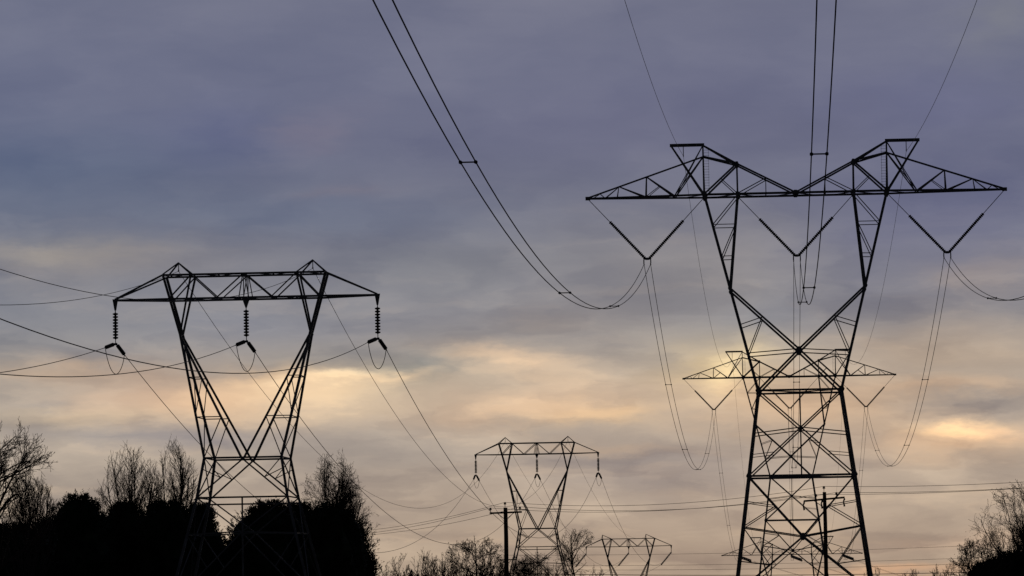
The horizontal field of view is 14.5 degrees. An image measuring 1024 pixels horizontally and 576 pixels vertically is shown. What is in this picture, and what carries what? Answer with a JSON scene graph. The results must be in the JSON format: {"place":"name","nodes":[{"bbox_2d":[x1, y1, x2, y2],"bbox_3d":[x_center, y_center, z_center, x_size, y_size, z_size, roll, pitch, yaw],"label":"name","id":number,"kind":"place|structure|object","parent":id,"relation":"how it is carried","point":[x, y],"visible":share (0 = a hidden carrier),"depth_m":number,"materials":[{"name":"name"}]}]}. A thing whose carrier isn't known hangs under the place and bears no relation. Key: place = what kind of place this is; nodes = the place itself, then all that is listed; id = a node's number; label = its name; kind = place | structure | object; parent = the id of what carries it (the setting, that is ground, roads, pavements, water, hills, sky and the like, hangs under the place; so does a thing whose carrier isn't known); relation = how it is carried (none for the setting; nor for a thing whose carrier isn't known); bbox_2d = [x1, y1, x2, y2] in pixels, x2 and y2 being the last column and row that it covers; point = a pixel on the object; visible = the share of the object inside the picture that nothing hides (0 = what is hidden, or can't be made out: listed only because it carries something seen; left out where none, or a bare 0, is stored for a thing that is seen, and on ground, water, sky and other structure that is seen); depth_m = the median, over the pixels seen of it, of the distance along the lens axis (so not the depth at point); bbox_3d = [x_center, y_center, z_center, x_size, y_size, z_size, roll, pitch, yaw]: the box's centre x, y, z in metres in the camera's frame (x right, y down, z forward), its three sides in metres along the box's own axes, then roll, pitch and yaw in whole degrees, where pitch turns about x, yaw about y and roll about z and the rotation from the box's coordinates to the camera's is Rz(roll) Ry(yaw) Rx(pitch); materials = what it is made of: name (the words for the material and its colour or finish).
{"place":"outdoors","nodes":[
{"label":"outdoors","id":0,"kind":"place"},
{"bbox_2d":[0,0,1023,575],"label":"sky","id":1,"kind":"structure","parent":0,"point":[139,139],"materials":[{"name":"grey"}]},
{"bbox_2d":[509,572,958,575],"bbox_3d":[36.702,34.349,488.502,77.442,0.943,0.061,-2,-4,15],"label":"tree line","id":2,"kind":"object","parent":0,"point":[750,575],"visible":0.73,"depth_m":490.84,"materials":[{"name":"plant"}]},
{"bbox_3d":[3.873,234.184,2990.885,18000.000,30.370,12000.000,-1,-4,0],"label":"ground","id":3,"kind":"structure","parent":0,"visible":0},
{"bbox_2d":[0,469,56,575],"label":"bare tree","id":4,"kind":"object","parent":3,"relation":"on","point":[24,512],"visible":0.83,"depth_m":299.06,"materials":[{"name":"grey plant"}]},
{"bbox_2d":[0,419,65,568],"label":"bare tree","id":5,"kind":"object","parent":3,"relation":"on","point":[22,463],"visible":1,"depth_m":248.72,"materials":[{"name":"grey plant"}]},
{"bbox_2d":[41,488,133,575],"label":"evergreen tree","id":6,"kind":"object","parent":3,"relation":"on","point":[84,542],"visible":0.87,"depth_m":315.71,"materials":[{"name":"grey plant"}]},
{"bbox_2d":[103,495,144,575],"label":"evergreen tree","id":7,"kind":"object","parent":3,"relation":"on","point":[125,514],"visible":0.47,"depth_m":319.96,"materials":[{"name":"grey plant"}]},
{"bbox_2d":[96,441,166,516],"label":"bare tree","id":8,"kind":"object","parent":3,"relation":"on","point":[132,494],"visible":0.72,"depth_m":344.62,"materials":[{"name":"grey plant"}]},
{"bbox_2d":[125,495,207,575],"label":"evergreen tree","id":9,"kind":"object","parent":3,"relation":"on","point":[162,527],"visible":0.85,"depth_m":313.88,"materials":[{"name":"grey plant"}]},
{"bbox_2d":[147,439,203,506],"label":"bare tree","id":10,"kind":"object","parent":3,"relation":"on","point":[182,484],"visible":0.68,"depth_m":349.03,"materials":[{"name":"grey plant"}]},
{"bbox_2d":[185,499,233,575],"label":"evergreen tree","id":11,"kind":"object","parent":3,"relation":"on","point":[218,547],"visible":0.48,"depth_m":320.11,"materials":[{"name":"grey plant"}]},
{"bbox_2d":[220,535,231,569],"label":"evergreen tree","id":12,"kind":"object","parent":3,"relation":"on","point":[223,540],"visible":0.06,"depth_m":328.35,"materials":[{"name":"grey plant"}]},
{"bbox_2d":[223,535,244,575],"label":"evergreen tree","id":13,"kind":"object","parent":3,"relation":"on","point":[235,551],"visible":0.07,"depth_m":327.99,"materials":[{"name":"grey plant"}]},
{"bbox_2d":[112,259,379,575],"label":"lattice pylon","id":14,"kind":"object","parent":3,"relation":"on","point":[188,352],"visible":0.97,"depth_m":285.00,"materials":[{"name":"metal"}]},
{"bbox_2d":[15,271,177,304],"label":"ground wire","id":15,"kind":"object","parent":14,"relation":"attached to","point":[91,297],"visible":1,"depth_m":249.45,"materials":[{"name":"metal"}]},
{"bbox_2d":[104,310,125,373],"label":"suspension insulator","id":16,"kind":"object","parent":14,"relation":"hanging from","point":[119,348],"visible":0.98,"depth_m":286.10,"materials":[{"name":"metal"}]},
{"bbox_2d":[0,348,103,372],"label":"conductor","id":17,"kind":"object","parent":16,"relation":"attached to","point":[50,363],"visible":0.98,"depth_m":263.39,"materials":[{"name":"metal"}]},
{"bbox_2d":[125,356,473,552],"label":"conductor","id":18,"kind":"object","parent":16,"relation":"hanging from","point":[235,479],"visible":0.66,"depth_m":327.61,"materials":[{"name":"metal"}]},
{"bbox_2d":[0,268,312,301],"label":"ground wire","id":19,"kind":"object","parent":14,"relation":"attached to","point":[140,299],"visible":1,"depth_m":206.22,"materials":[{"name":"metal"}]},
{"bbox_2d":[236,308,255,371],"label":"suspension insulator","id":20,"kind":"object","parent":14,"relation":"hanging from","point":[250,345],"visible":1,"depth_m":285.46,"materials":[{"name":"metal"}]},
{"bbox_2d":[0,345,235,376],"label":"conductor","id":21,"kind":"object","parent":20,"relation":"hanging from","point":[110,374],"visible":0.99,"depth_m":227.98,"materials":[{"name":"metal"}]},
{"bbox_2d":[256,354,534,544],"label":"conductor","id":22,"kind":"object","parent":20,"relation":"hanging from","point":[357,486],"visible":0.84,"depth_m":362.44,"materials":[{"name":"metal"}]},
{"bbox_2d":[179,272,504,507],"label":"ground wire","id":23,"kind":"object","parent":14,"relation":"attached to","point":[294,428],"visible":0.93,"depth_m":349.06,"materials":[{"name":"metal"}]},
{"bbox_2d":[367,305,386,368],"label":"suspension insulator","id":24,"kind":"object","parent":14,"relation":"hanging from","point":[377,320],"visible":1,"depth_m":284.86,"materials":[{"name":"ceramic"}]},
{"bbox_2d":[0,318,367,373],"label":"conductor","id":25,"kind":"object","parent":24,"relation":"attached to","point":[165,366],"visible":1,"depth_m":186.25,"materials":[{"name":"metal"}]},
{"bbox_2d":[387,351,595,537],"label":"conductor","id":26,"kind":"object","parent":24,"relation":"hanging from","point":[453,465],"visible":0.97,"depth_m":342.57,"materials":[{"name":"metal"}]},
{"bbox_2d":[313,269,566,506],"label":"ground wire","id":27,"kind":"object","parent":14,"relation":"attached to","point":[400,421],"visible":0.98,"depth_m":351.58,"materials":[{"name":"metal"}]},
{"bbox_2d":[224,497,308,575],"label":"evergreen tree","id":28,"kind":"object","parent":3,"relation":"on","point":[257,562],"visible":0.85,"depth_m":317.43,"materials":[{"name":"grey plant"}]},
{"bbox_2d":[287,497,313,572],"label":"evergreen tree","id":29,"kind":"object","parent":3,"relation":"on","point":[307,508],"visible":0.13,"depth_m":324.84,"materials":[{"name":"grey plant"}]},
{"bbox_2d":[289,499,379,575],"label":"evergreen tree","id":30,"kind":"object","parent":3,"relation":"on","point":[336,535],"visible":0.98,"depth_m":315.94,"materials":[{"name":"grey plant"}]},
{"bbox_2d":[298,450,370,537],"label":"bare tree","id":31,"kind":"object","parent":3,"relation":"on","point":[350,495],"visible":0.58,"depth_m":339.22,"materials":[{"name":"grey plant"}]},
{"bbox_2d":[356,496,379,568],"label":"bare tree","id":32,"kind":"object","parent":3,"relation":"on","point":[371,539],"visible":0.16,"depth_m":345.52,"materials":[{"name":"grey plant"}]},
{"bbox_2d":[355,519,384,575],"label":"evergreen tree","id":33,"kind":"object","parent":3,"relation":"on","point":[374,563],"visible":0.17,"depth_m":320.70,"materials":[{"name":"grey plant"}]},
{"bbox_2d":[378,562,401,575],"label":"bare shrub","id":34,"kind":"object","parent":3,"relation":"on","point":[386,572],"visible":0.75,"depth_m":317.33,"materials":[{"name":"grey plant"}]},
{"bbox_2d":[389,553,406,575],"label":"bare shrub","id":35,"kind":"object","parent":3,"relation":"on","point":[393,571],"visible":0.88,"depth_m":298.96,"materials":[{"name":"grey plant"}]},
{"bbox_2d":[403,564,419,575],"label":"bare shrub","id":36,"kind":"object","parent":3,"relation":"on","point":[410,573],"visible":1,"depth_m":291.26,"materials":[{"name":"grey plant"}]},
{"bbox_2d":[410,550,438,575],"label":"bare shrub","id":37,"kind":"object","parent":3,"relation":"on","point":[425,571],"visible":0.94,"depth_m":309.06,"materials":[{"name":"grey plant"}]},
{"bbox_2d":[420,554,446,575],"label":"bare shrub","id":38,"kind":"object","parent":3,"relation":"on","point":[435,565],"visible":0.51,"depth_m":324.13,"materials":[{"name":"grey plant"}]},
{"bbox_2d":[436,559,459,575],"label":"bare shrub","id":39,"kind":"object","parent":3,"relation":"on","point":[446,570],"visible":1,"depth_m":299.08,"materials":[{"name":"grey plant"}]},
{"bbox_2d":[447,557,477,575],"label":"bare shrub","id":40,"kind":"object","parent":3,"relation":"on","point":[464,567],"visible":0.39,"depth_m":329.40,"materials":[{"name":"grey plant"}]},
{"bbox_2d":[441,536,504,575],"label":"bare tree","id":41,"kind":"object","parent":3,"relation":"on","point":[467,548],"visible":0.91,"depth_m":298.91,"materials":[{"name":"grey plant"}]},
{"bbox_2d":[463,562,495,575],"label":"bare shrub","id":42,"kind":"object","parent":3,"relation":"on","point":[485,571],"visible":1,"depth_m":293.93,"materials":[{"name":"grey plant"}]},
{"bbox_2d":[481,559,508,575],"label":"bare shrub","id":43,"kind":"object","parent":3,"relation":"on","point":[501,570],"visible":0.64,"depth_m":309.00,"materials":[{"name":"grey plant"}]},
{"bbox_2d":[489,502,521,575],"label":"utility pole","id":44,"kind":"object","parent":3,"relation":"on","point":[506,553],"visible":1,"depth_m":319.25,"materials":[{"name":"brown wood"}]},
{"bbox_2d":[375,508,488,532],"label":"service wire","id":45,"kind":"object","parent":44,"relation":"attached to","point":[432,522],"visible":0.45,"depth_m":339.14,"materials":[{"name":"metal"}]},
{"bbox_2d":[365,503,500,530],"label":"service wire","id":46,"kind":"object","parent":44,"relation":"attached to","point":[436,519],"visible":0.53,"depth_m":341.77,"materials":[{"name":"metal"}]},
{"bbox_2d":[373,507,517,534],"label":"service wire","id":47,"kind":"object","parent":44,"relation":"attached to","point":[444,524],"visible":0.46,"depth_m":344.07,"materials":[{"name":"metal"}]},
{"bbox_2d":[496,494,814,511],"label":"service wire","id":48,"kind":"object","parent":44,"relation":"attached to","point":[665,510],"visible":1,"depth_m":307.40,"materials":[{"name":"metal"}]},
{"bbox_2d":[506,486,822,505],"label":"service wire","id":49,"kind":"object","parent":44,"relation":"attached to","point":[660,504],"visible":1,"depth_m":309.59,"materials":[{"name":"metal"}]},
{"bbox_2d":[527,492,835,510],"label":"service wire","id":50,"kind":"object","parent":44,"relation":"attached to","point":[674,509],"visible":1,"depth_m":310.63,"materials":[{"name":"metal"}]},
{"bbox_2d":[489,555,522,575],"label":"bare shrub","id":51,"kind":"object","parent":3,"relation":"on","point":[501,559],"visible":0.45,"depth_m":343.74,"materials":[{"name":"grey plant"}]},
{"bbox_2d":[510,552,552,575],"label":"bare tree","id":52,"kind":"object","parent":3,"relation":"on","point":[525,566],"visible":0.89,"depth_m":379.62,"materials":[{"name":"grey plant"}]},
{"bbox_2d":[474,436,598,575],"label":"lattice pylon","id":53,"kind":"object","parent":3,"relation":"on","point":[536,454],"visible":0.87,"depth_m":613.91,"materials":[{"name":"metal"}]},
{"bbox_2d":[473,461,479,487],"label":"suspension insulator","id":54,"kind":"object","parent":53,"relation":"hanging from","point":[476,472],"visible":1,"depth_m":615.16,"materials":[{"name":"metal"}]},
{"bbox_2d":[534,459,540,486],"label":"suspension insulator","id":55,"kind":"object","parent":53,"relation":"hanging from","point":[537,471],"visible":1,"depth_m":614.55,"materials":[{"name":"metal"}]},
{"bbox_2d":[595,458,601,485],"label":"suspension insulator","id":56,"kind":"object","parent":53,"relation":"hanging from","point":[598,467],"visible":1,"depth_m":613.90,"materials":[{"name":"ceramic"}]},
{"bbox_2d":[602,481,669,564],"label":"conductor","id":57,"kind":"object","parent":56,"relation":"hanging from","point":[624,533],"visible":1,"depth_m":679.25,"materials":[{"name":"metal"}]},
{"bbox_2d":[531,564,552,575],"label":"bare shrub","id":58,"kind":"object","parent":3,"relation":"on","point":[548,568],"visible":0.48,"depth_m":399.09,"materials":[{"name":"grey plant"}]},
{"bbox_2d":[544,562,568,575],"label":"bare shrub","id":59,"kind":"object","parent":3,"relation":"on","point":[556,570],"visible":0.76,"depth_m":498.62,"materials":[{"name":"grey plant"}]},
{"bbox_2d":[551,529,594,575],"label":"bare tree","id":60,"kind":"object","parent":3,"relation":"on","point":[569,552],"visible":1,"depth_m":418.38,"materials":[{"name":"grey plant"}]},
{"bbox_2d":[580,563,604,575],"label":"bare shrub","id":61,"kind":"object","parent":3,"relation":"on","point":[594,572],"visible":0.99,"depth_m":468.98,"materials":[{"name":"grey plant"}]},
{"bbox_2d":[585,534,671,575],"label":"lattice pylon","id":62,"kind":"object","parent":3,"relation":"on","point":[629,546],"visible":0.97,"depth_m":882.47,"materials":[{"name":"metal"}]},
{"bbox_2d":[682,349,895,575],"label":"lattice pylon","id":63,"kind":"object","parent":3,"relation":"on","point":[834,375],"visible":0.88,"depth_m":691.37,"materials":[{"name":"metal"}]},
{"bbox_2d":[694,379,741,412],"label":"insulator","id":64,"kind":"object","parent":63,"relation":"attached to","point":[697,393],"visible":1,"depth_m":693.12,"materials":[{"name":"ceramic"}]},
{"bbox_2d":[712,413,736,556],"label":"bundled conductor","id":65,"kind":"object","parent":64,"relation":"hanging from","point":[721,487],"visible":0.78,"depth_m":762.25,"materials":[{"name":"metal"}]},
{"bbox_2d":[760,378,814,410],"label":"insulator","id":66,"kind":"object","parent":63,"relation":"hanging from","point":[784,402],"visible":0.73,"depth_m":692.26,"materials":[{"name":"ceramic"}]},
{"bbox_2d":[788,412,793,559],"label":"bundled conductor","id":67,"kind":"object","parent":66,"relation":"hanging from","point":[789,479],"visible":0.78,"depth_m":756.91,"materials":[{"name":"metal"}]},
{"bbox_2d":[836,375,894,409],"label":"insulator","id":68,"kind":"object","parent":63,"relation":"attached to","point":[859,400],"visible":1,"depth_m":691.42,"materials":[{"name":"ceramic"}]},
{"bbox_2d":[842,410,867,559],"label":"bundled conductor","id":69,"kind":"object","parent":68,"relation":"hanging from","point":[858,481],"visible":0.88,"depth_m":751.02,"materials":[{"name":"metal"}]},
{"bbox_2d":[721,536,862,575],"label":"lattice pylon","id":70,"kind":"object","parent":3,"relation":"on","point":[772,554],"visible":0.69,"depth_m":1047.04,"materials":[{"name":"metal"}]},
{"bbox_2d":[585,138,1006,575],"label":"lattice pylon","id":71,"kind":"object","parent":3,"relation":"on","point":[736,165],"visible":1,"depth_m":350.37,"materials":[{"name":"metal"}]},
{"bbox_2d":[589,198,703,264],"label":"insulator","id":72,"kind":"object","parent":71,"relation":"hanging from","point":[655,250],"visible":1,"depth_m":351.95,"materials":[{"name":"ceramic"}]},
{"bbox_2d":[372,0,650,308],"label":"bundled conductor","id":73,"kind":"object","parent":72,"relation":"hanging from","point":[476,162],"visible":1,"depth_m":149.95,"materials":[{"name":"metal"}]},
{"bbox_2d":[644,265,715,469],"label":"bundled conductor","id":74,"kind":"object","parent":72,"relation":"hanging from","point":[670,380],"visible":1,"depth_m":411.56,"materials":[{"name":"metal"}]},
{"bbox_2d":[625,2,682,154],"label":"ground wire","id":75,"kind":"object","parent":71,"relation":"attached to","point":[648,73],"visible":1,"depth_m":256.13,"materials":[{"name":"metal"}]},
{"bbox_2d":[683,157,731,364],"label":"ground wire","id":76,"kind":"object","parent":71,"relation":"attached to","point":[700,270],"visible":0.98,"depth_m":422.54,"materials":[{"name":"metal"}]},
{"bbox_2d":[738,195,852,260],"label":"insulator","id":77,"kind":"object","parent":71,"relation":"hanging from","point":[785,245],"visible":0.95,"depth_m":351.10,"materials":[{"name":"ceramic"}]},
{"bbox_2d":[788,262,799,467],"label":"bundled conductor","id":78,"kind":"object","parent":77,"relation":"hanging from","point":[793,394],"visible":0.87,"depth_m":430.12,"materials":[{"name":"metal"}]},
{"bbox_2d":[793,0,836,304],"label":"bundled conductor","id":79,"kind":"object","parent":77,"relation":"hanging from","point":[826,153],"visible":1,"depth_m":149.00,"materials":[{"name":"metal"}]},
{"bbox_2d":[845,155,905,363],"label":"ground wire","id":80,"kind":"object","parent":71,"relation":"hanging from","point":[887,264],"visible":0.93,"depth_m":414.47,"materials":[{"name":"metal"}]},
{"bbox_2d":[906,1,976,150],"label":"ground wire","id":81,"kind":"object","parent":71,"relation":"attached to","point":[947,73],"visible":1,"depth_m":262.86,"materials":[{"name":"metal"}]},
{"bbox_2d":[888,191,1002,258],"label":"insulator","id":82,"kind":"object","parent":71,"relation":"hanging from","point":[956,242],"visible":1,"depth_m":350.23,"materials":[{"name":"ceramic"}]},
{"bbox_2d":[864,258,950,466],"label":"bundled conductor","id":83,"kind":"object","parent":82,"relation":"hanging from","point":[923,373],"visible":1,"depth_m":409.28,"materials":[{"name":"metal"}]},
{"bbox_2d":[944,258,1023,300],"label":"bundled conductor","id":84,"kind":"object","parent":82,"relation":"hanging from","point":[993,298],"visible":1,"depth_m":284.19,"materials":[{"name":"metal"}]},
{"bbox_2d":[803,486,844,575],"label":"utility pole","id":85,"kind":"object","parent":3,"relation":"on","point":[824,501],"visible":1,"depth_m":299.33,"materials":[{"name":"brown wood"}]},
{"bbox_2d":[817,488,1020,494],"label":"service wire","id":86,"kind":"object","parent":85,"relation":"attached to","point":[905,493],"visible":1,"depth_m":293.96,"materials":[{"name":"metal"}]},
{"bbox_2d":[824,482,1018,486],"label":"service wire","id":87,"kind":"object","parent":85,"relation":"attached to","point":[901,486],"visible":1,"depth_m":295.94,"materials":[{"name":"metal"}]},
{"bbox_2d":[837,488,1014,492],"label":"service wire","id":88,"kind":"object","parent":85,"relation":"attached to","point":[898,492],"visible":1,"depth_m":296.17,"materials":[{"name":"metal"}]},
{"bbox_2d":[929,565,955,575],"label":"bare shrub","id":89,"kind":"object","parent":3,"relation":"on","point":[936,572],"visible":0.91,"depth_m":448.08,"materials":[{"name":"grey plant"}]},
{"bbox_2d":[940,560,970,575],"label":"bare shrub","id":90,"kind":"object","parent":3,"relation":"on","point":[956,574],"visible":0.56,"depth_m":339.26,"materials":[{"name":"grey plant"}]},
{"bbox_2d":[947,538,991,575],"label":"bare tree","id":91,"kind":"object","parent":3,"relation":"on","point":[966,559],"visible":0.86,"depth_m":326.81,"materials":[{"name":"grey plant"}]},
{"bbox_2d":[967,558,993,575],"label":"evergreen tree","id":92,"kind":"object","parent":3,"relation":"on","point":[977,569],"visible":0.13,"depth_m":328.49,"materials":[{"name":"grey plant"}]},
{"bbox_2d":[968,538,1012,575],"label":"bare shrub","id":93,"kind":"object","parent":3,"relation":"on","point":[989,564],"visible":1,"depth_m":319.49,"materials":[{"name":"grey plant"}]},
{"bbox_2d":[968,479,1023,557],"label":"bare tree","id":94,"kind":"object","parent":3,"relation":"on","point":[1014,517],"visible":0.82,"depth_m":330.09,"materials":[{"name":"grey plant"}]},
{"bbox_2d":[972,546,1023,575],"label":"evergreen tree","id":95,"kind":"object","parent":3,"relation":"on","point":[1017,564],"visible":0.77,"depth_m":322.91,"materials":[{"name":"grey plant"}]},
{"bbox_2d":[975,528,1020,561],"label":"bare shrub","id":96,"kind":"object","parent":3,"relation":"on","point":[1003,542],"visible":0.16,"depth_m":334.70,"materials":[{"name":"grey plant"}]},
{"bbox_2d":[1010,514,1023,551],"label":"bare tree","id":97,"kind":"object","parent":3,"relation":"on","point":[1018,541],"visible":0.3,"depth_m":343.96,"materials":[{"name":"grey plant"}]},
{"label":"utility pole","id":98,"kind":"object","parent":3,"relation":"on","visible":0},
{"bbox_2d":[509,563,973,569],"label":"service wire","id":99,"kind":"object","parent":98,"relation":"attached to","point":[789,568],"visible":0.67,"depth_m":489.44,"materials":[{"name":"metal"}]},
{"bbox_2d":[509,557,980,565],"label":"service wire","id":100,"kind":"object","parent":98,"relation":"attached to","point":[730,564],"visible":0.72,"depth_m":491.38,"materials":[{"name":"metal"}]},
{"bbox_2d":[631,544,998,554],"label":"service wire","id":101,"kind":"object","parent":98,"relation":"attached to","point":[796,551],"visible":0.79,"depth_m":489.25,"materials":[{"name":"metal"}]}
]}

